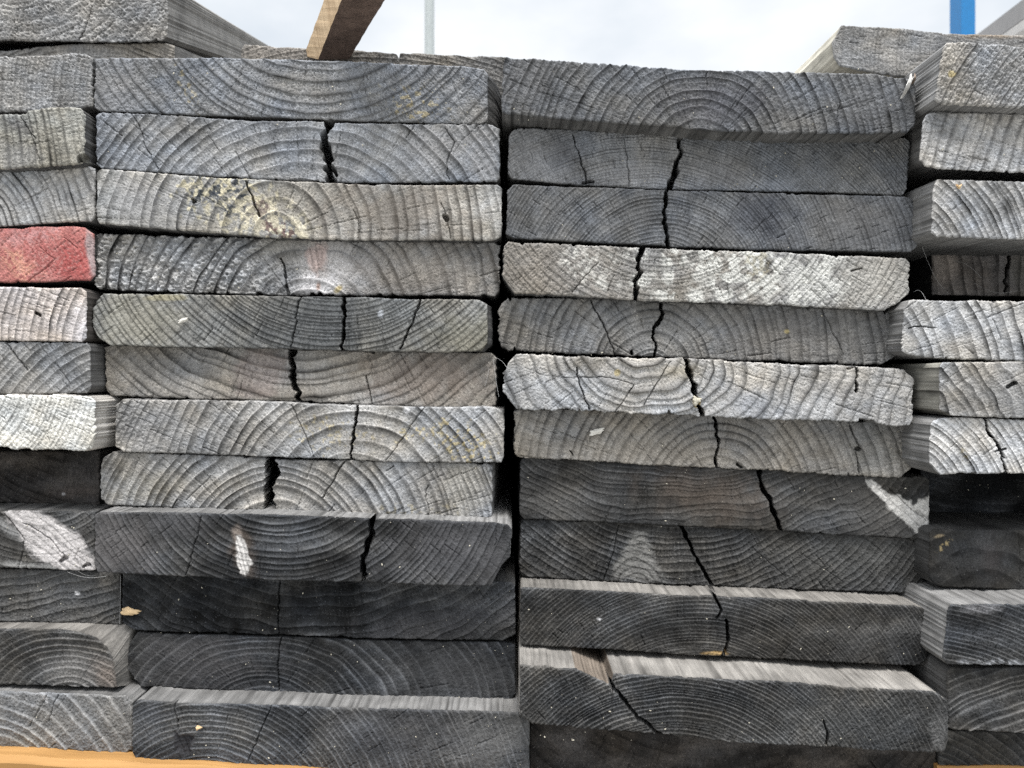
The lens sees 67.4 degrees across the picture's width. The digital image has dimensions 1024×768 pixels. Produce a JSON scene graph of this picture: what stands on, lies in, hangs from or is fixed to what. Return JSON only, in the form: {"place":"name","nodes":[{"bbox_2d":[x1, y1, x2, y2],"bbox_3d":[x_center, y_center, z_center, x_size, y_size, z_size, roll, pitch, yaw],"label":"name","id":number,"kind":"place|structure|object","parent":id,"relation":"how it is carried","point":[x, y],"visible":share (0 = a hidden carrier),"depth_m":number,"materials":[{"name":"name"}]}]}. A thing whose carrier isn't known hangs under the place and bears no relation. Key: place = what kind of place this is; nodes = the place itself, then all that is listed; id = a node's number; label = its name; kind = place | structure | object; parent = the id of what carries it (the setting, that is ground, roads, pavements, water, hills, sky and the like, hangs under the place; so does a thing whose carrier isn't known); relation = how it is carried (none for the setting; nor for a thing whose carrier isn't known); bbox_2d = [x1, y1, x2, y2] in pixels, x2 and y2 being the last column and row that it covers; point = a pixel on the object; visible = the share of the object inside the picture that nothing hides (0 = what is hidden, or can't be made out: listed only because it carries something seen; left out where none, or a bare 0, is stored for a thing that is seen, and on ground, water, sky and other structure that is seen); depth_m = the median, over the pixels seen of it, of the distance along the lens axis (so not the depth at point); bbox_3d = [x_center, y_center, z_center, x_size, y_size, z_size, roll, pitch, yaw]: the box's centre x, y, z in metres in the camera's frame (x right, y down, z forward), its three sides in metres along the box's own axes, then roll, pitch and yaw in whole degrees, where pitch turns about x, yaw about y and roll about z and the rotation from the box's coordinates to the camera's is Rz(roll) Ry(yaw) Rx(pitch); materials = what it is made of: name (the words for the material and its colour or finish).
{"place":"outdoors","nodes":[
{"label":"outdoors","id":0,"kind":"place"},
{"bbox_2d":[195,0,1020,72],"label":"sky","id":1,"kind":"structure","parent":0,"point":[715,35],"materials":[{"name":"white"}]},
{"bbox_2d":[950,0,974,34],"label":"steel post","id":2,"kind":"object","parent":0,"point":[962,17],"depth_m":3.20,"materials":[{"name":"blue metal"}]},
{"label":"ground","id":3,"kind":"structure","parent":0,"visible":0},
{"bbox_2d":[0,746,317,767],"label":"timber bearer","id":4,"kind":"object","parent":3,"relation":"on","point":[25,757],"visible":0.15,"depth_m":0.41,"materials":[{"name":"brown wood"}]},
{"bbox_2d":[0,680,151,751],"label":"timber board","id":5,"kind":"object","parent":4,"relation":"on","point":[65,715],"visible":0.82,"depth_m":0.41,"materials":[{"name":"grey wood"}]},
{"bbox_2d":[0,622,139,686],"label":"timber board","id":6,"kind":"object","parent":5,"relation":"on","point":[69,654],"visible":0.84,"depth_m":0.42,"materials":[{"name":"grey wood"}]},
{"bbox_2d":[0,567,123,623],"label":"timber board","id":7,"kind":"object","parent":6,"relation":"on","point":[90,599],"visible":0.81,"depth_m":0.43,"materials":[{"name":"grey wood"}]},
{"bbox_2d":[0,502,117,570],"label":"timber board","id":8,"kind":"object","parent":7,"relation":"on","point":[55,541],"visible":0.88,"depth_m":0.43,"materials":[{"name":"grey wood"}]},
{"bbox_2d":[0,446,120,504],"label":"timber board","id":9,"kind":"object","parent":8,"relation":"on","point":[28,475],"visible":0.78,"depth_m":0.45,"materials":[{"name":"black wood"}]},
{"bbox_2d":[0,392,144,450],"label":"timber board","id":10,"kind":"object","parent":9,"relation":"on","point":[78,421],"visible":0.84,"depth_m":0.41,"materials":[{"name":"grey wood"}]},
{"bbox_2d":[0,341,111,393],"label":"timber board","id":11,"kind":"object","parent":10,"relation":"on","point":[49,367],"visible":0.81,"depth_m":0.42,"materials":[{"name":"grey wood"}]},
{"bbox_2d":[0,287,109,343],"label":"timber board","id":12,"kind":"object","parent":11,"relation":"on","point":[35,314],"visible":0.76,"depth_m":0.42,"materials":[{"name":"grey wood"}]},
{"bbox_2d":[0,226,119,294],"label":"timber board","id":13,"kind":"object","parent":12,"relation":"on","point":[51,257],"visible":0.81,"depth_m":0.43,"materials":[{"name":"red wood"}]},
{"bbox_2d":[0,166,130,234],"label":"timber board","id":14,"kind":"object","parent":13,"relation":"on","point":[60,198],"visible":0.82,"depth_m":0.43,"materials":[{"name":"grey wood"}]},
{"bbox_2d":[0,107,101,172],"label":"timber board","id":15,"kind":"object","parent":14,"relation":"on","point":[48,139],"visible":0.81,"depth_m":0.42,"materials":[{"name":"grey wood"}]},
{"bbox_2d":[0,53,102,117],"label":"timber board","id":16,"kind":"object","parent":15,"relation":"on","point":[29,83],"visible":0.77,"depth_m":0.43,"materials":[{"name":"grey wood"}]},
{"bbox_2d":[0,43,202,58],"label":"timber board","id":17,"kind":"object","parent":16,"relation":"on","point":[130,51],"visible":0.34,"depth_m":0.50,"materials":[{"name":"grey wood"}]},
{"bbox_2d":[0,0,267,58],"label":"timber board","id":18,"kind":"object","parent":17,"relation":"on","point":[195,27],"visible":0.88,"depth_m":0.49,"materials":[{"name":"grey wood"}]},
{"bbox_2d":[132,561,529,767],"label":"timber board","id":19,"kind":"object","parent":4,"relation":"on","point":[356,730],"visible":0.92,"depth_m":0.41,"materials":[{"name":"grey wood"}]},
{"bbox_2d":[127,630,515,698],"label":"timber board","id":20,"kind":"object","parent":19,"relation":"on","point":[212,660],"visible":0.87,"depth_m":0.43,"materials":[{"name":"grey wood"}]},
{"bbox_2d":[122,466,515,640],"bbox_3d":[-0.110,0.115,1.076,0.225,0.056,1.301,0,0,0],"label":"timber board","id":21,"kind":"object","parent":20,"relation":"on","point":[363,609],"visible":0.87,"depth_m":0.43,"materials":[{"name":"black wood"}]},
{"bbox_2d":[120,606,140,614],"bbox_3d":[-0.211,0.126,0.425,0.012,0.005,0.002,0,0,0],"label":"wood chip","id":22,"kind":"object","parent":21,"relation":"attached to","point":[128,610],"visible":1,"depth_m":0.42,"materials":[{"name":"beige wood"}]},
{"bbox_2d":[95,469,511,585],"bbox_3d":[-0.115,0.080,1.062,0.231,0.057,1.301,0,0,0],"label":"timber board","id":23,"kind":"object","parent":21,"relation":"on","point":[432,549],"visible":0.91,"depth_m":0.41,"materials":[{"name":"grey wood"}]},
{"bbox_2d":[100,398,514,516],"bbox_3d":[-0.089,0.046,1.078,0.220,0.058,1.313,0,0,3],"label":"timber board","id":24,"kind":"object","parent":23,"relation":"on","point":[195,480],"visible":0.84,"depth_m":0.43,"materials":[{"name":"grey wood"}]},
{"bbox_2d":[115,397,506,462],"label":"timber board","id":25,"kind":"object","parent":24,"relation":"on","point":[279,428],"visible":0.93,"depth_m":0.43,"materials":[{"name":"grey wood"}]},
{"bbox_2d":[104,346,508,406],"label":"timber board","id":26,"kind":"object","parent":25,"relation":"on","point":[453,379],"visible":0.98,"depth_m":0.44,"materials":[{"name":"grey wood"}]},
{"bbox_2d":[92,294,503,358],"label":"timber board","id":27,"kind":"object","parent":26,"relation":"on","point":[354,324],"visible":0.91,"depth_m":0.43,"materials":[{"name":"grey wood"}]},
{"bbox_2d":[178,318,187,322],"bbox_3d":[-0.182,-0.035,0.426,0.006,0.003,0.002,0,0,0],"label":"wood chip","id":28,"kind":"object","parent":27,"relation":"on","point":[183,320],"visible":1,"depth_m":0.43,"materials":[{"name":"white wood"}]},
{"bbox_2d":[94,233,503,327],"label":"timber board","id":29,"kind":"object","parent":27,"relation":"on","point":[229,266],"visible":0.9,"depth_m":0.43,"materials":[{"name":"grey wood"}]},
{"bbox_2d":[96,169,504,272],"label":"timber board","id":30,"kind":"object","parent":29,"relation":"on","point":[146,203],"visible":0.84,"depth_m":0.43,"materials":[{"name":"grey wood"}]},
{"bbox_2d":[95,112,503,226],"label":"timber board","id":31,"kind":"object","parent":30,"relation":"on","point":[390,154],"visible":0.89,"depth_m":0.43,"materials":[{"name":"grey wood"}]},
{"bbox_2d":[94,57,505,244],"bbox_3d":[-0.039,-0.189,1.078,0.222,0.088,1.339,0,0,7],"label":"timber board","id":32,"kind":"object","parent":31,"relation":"on","point":[262,89],"visible":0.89,"depth_m":0.43,"materials":[{"name":"grey wood"}]},
{"bbox_2d":[306,0,384,58],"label":"timber batten","id":33,"kind":"object","parent":32,"relation":"on","point":[340,28],"visible":1,"depth_m":0.44,"materials":[{"name":"beige wood"}]},
{"bbox_2d":[241,45,505,96],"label":"timber board","id":34,"kind":"object","parent":32,"relation":"on","point":[492,66],"visible":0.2,"depth_m":0.50,"materials":[{"name":"grey wood"}]},
{"bbox_2d":[7,68,1020,764],"bbox_3d":[0.017,0.014,0.436,0.598,0.380,0.083,0,0,0],"label":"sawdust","id":35,"kind":"object","parent":19,"relation":"on","point":[495,426],"visible":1,"depth_m":0.43},
{"bbox_2d":[589,428,604,435],"bbox_3d":[0.048,0.027,0.432,0.009,0.005,0.002,0,0,0],"label":"wood chip","id":36,"kind":"object","parent":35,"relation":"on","point":[596,431],"visible":1,"depth_m":0.43,"materials":[{"name":"grey wood"}]},
{"bbox_2d":[425,0,433,54],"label":"pole","id":37,"kind":"object","parent":3,"relation":"on","point":[429,26],"visible":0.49,"depth_m":8.95,"materials":[{"name":"metal"}]},
{"bbox_2d":[934,762,1023,767],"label":"timber bearer","id":38,"kind":"object","parent":3,"relation":"on","point":[936,765],"visible":0.12,"depth_m":0.42,"materials":[{"name":"brown wood"}]},
{"bbox_2d":[529,722,935,767],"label":"timber board","id":39,"kind":"object","parent":38,"relation":"on","point":[558,747],"visible":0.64,"depth_m":0.42,"materials":[{"name":"grey wood"}]},
{"bbox_2d":[512,467,947,752],"bbox_3d":[0.112,0.159,1.044,0.227,0.062,1.301,0,0,0],"label":"timber board","id":40,"kind":"object","parent":39,"relation":"on","point":[813,702],"visible":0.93,"depth_m":0.40,"materials":[{"name":"grey wood"}]},
{"bbox_2d":[512,461,926,664],"bbox_3d":[0.114,0.124,1.070,0.230,0.060,1.301,0,0,0],"label":"timber board","id":41,"kind":"object","parent":40,"relation":"on","point":[789,623],"visible":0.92,"depth_m":0.42,"materials":[{"name":"grey wood"}]},
{"bbox_2d":[514,459,922,592],"bbox_3d":[0.118,0.090,1.090,0.238,0.060,1.301,0,0,0],"label":"timber board","id":42,"kind":"object","parent":41,"relation":"on","point":[621,552],"visible":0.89,"depth_m":0.44,"materials":[{"name":"grey wood"}]},
{"bbox_2d":[515,454,929,538],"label":"timber board","id":43,"kind":"object","parent":42,"relation":"on","point":[619,492],"visible":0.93,"depth_m":0.44,"materials":[{"name":"grey wood"}]},
{"bbox_2d":[510,401,910,477],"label":"timber board","id":44,"kind":"object","parent":43,"relation":"on","point":[748,444],"visible":0.9,"depth_m":0.43,"materials":[{"name":"grey wood"}]},
{"bbox_2d":[503,354,913,426],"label":"timber board","id":45,"kind":"object","parent":44,"relation":"on","point":[758,390],"visible":0.99,"depth_m":0.42,"materials":[{"name":"grey wood"}]},
{"bbox_2d":[497,298,893,364],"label":"timber board","id":46,"kind":"object","parent":45,"relation":"on","point":[573,327],"visible":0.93,"depth_m":0.43,"materials":[{"name":"grey wood"}]},
{"bbox_2d":[502,242,909,311],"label":"timber board","id":47,"kind":"object","parent":46,"relation":"on","point":[762,279],"visible":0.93,"depth_m":0.42,"materials":[{"name":"grey wood"}]},
{"bbox_2d":[506,184,916,257],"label":"timber board","id":48,"kind":"object","parent":47,"relation":"on","point":[835,225],"visible":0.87,"depth_m":0.43,"materials":[{"name":"grey wood"}]},
{"bbox_2d":[507,128,909,196],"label":"timber board","id":49,"kind":"object","parent":48,"relation":"on","point":[543,157],"visible":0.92,"depth_m":0.43,"materials":[{"name":"grey wood"}]},
{"bbox_2d":[501,57,915,244],"bbox_3d":[0.104,-0.164,1.060,0.230,0.059,1.308,0,0,0],"label":"timber board","id":50,"kind":"object","parent":49,"relation":"on","point":[737,105],"visible":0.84,"depth_m":0.41,"materials":[{"name":"grey wood"}]},
{"bbox_2d":[693,396,701,405],"bbox_3d":[0.101,0.009,0.420,0.005,0.006,0.002,0,0,0],"label":"wood chip","id":51,"kind":"object","parent":45,"relation":"attached to","point":[696,400],"visible":1,"depth_m":0.42,"materials":[{"name":"beige wood"}]},
{"bbox_2d":[935,728,1023,765],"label":"timber board","id":52,"kind":"object","parent":38,"relation":"on","point":[973,747],"visible":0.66,"depth_m":0.42,"materials":[{"name":"grey wood"}]},
{"bbox_2d":[901,651,1023,732],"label":"timber board","id":53,"kind":"object","parent":52,"relation":"on","point":[983,697],"visible":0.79,"depth_m":0.40,"materials":[{"name":"grey wood"}]},
{"bbox_2d":[898,579,1023,664],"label":"timber board","id":54,"kind":"object","parent":53,"relation":"on","point":[968,625],"visible":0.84,"depth_m":0.40,"materials":[{"name":"grey wood"}]},
{"bbox_2d":[913,512,1023,589],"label":"timber board","id":55,"kind":"object","parent":54,"relation":"on","point":[970,550],"visible":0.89,"depth_m":0.42,"materials":[{"name":"grey wood"}]},
{"bbox_2d":[907,467,1023,513],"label":"timber board","id":56,"kind":"object","parent":55,"relation":"on","point":[992,493],"visible":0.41,"depth_m":0.48,"materials":[{"name":"black wood"}]},
{"bbox_2d":[901,412,1023,473],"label":"timber board","id":57,"kind":"object","parent":56,"relation":"on","point":[939,444],"visible":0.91,"depth_m":0.41,"materials":[{"name":"grey wood"}]},
{"bbox_2d":[844,361,1023,417],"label":"timber board","id":58,"kind":"object","parent":57,"relation":"on","point":[982,389],"visible":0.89,"depth_m":0.40,"materials":[{"name":"grey wood"}]},
{"bbox_2d":[883,300,1023,362],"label":"timber board","id":59,"kind":"object","parent":58,"relation":"on","point":[926,331],"visible":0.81,"depth_m":0.42,"materials":[{"name":"grey wood"}]},
{"bbox_2d":[900,255,1023,301],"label":"timber board","id":60,"kind":"object","parent":59,"relation":"on","point":[1001,276],"visible":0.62,"depth_m":0.47,"materials":[{"name":"grey wood"}]},
{"bbox_2d":[893,179,1023,261],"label":"timber board","id":61,"kind":"object","parent":60,"relation":"on","point":[975,218],"visible":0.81,"depth_m":0.41,"materials":[{"name":"grey wood"}]},
{"bbox_2d":[900,111,1023,193],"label":"timber board","id":62,"kind":"object","parent":61,"relation":"on","point":[956,136],"visible":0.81,"depth_m":0.41,"materials":[{"name":"grey wood"}]},
{"bbox_2d":[904,42,1023,129],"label":"timber board","id":63,"kind":"object","parent":62,"relation":"on","point":[967,77],"visible":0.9,"depth_m":0.40,"materials":[{"name":"grey wood"}]},
{"bbox_2d":[794,25,1023,78],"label":"timber board","id":64,"kind":"object","parent":63,"relation":"on","point":[898,53],"visible":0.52,"depth_m":0.44,"materials":[{"name":"grey wood"}]},
{"bbox_2d":[978,0,1023,35],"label":"roof beam","id":65,"kind":"structure","parent":3,"relation":"on","point":[1010,22],"depth_m":1.39,"materials":[{"name":"grey metal"}]}
]}

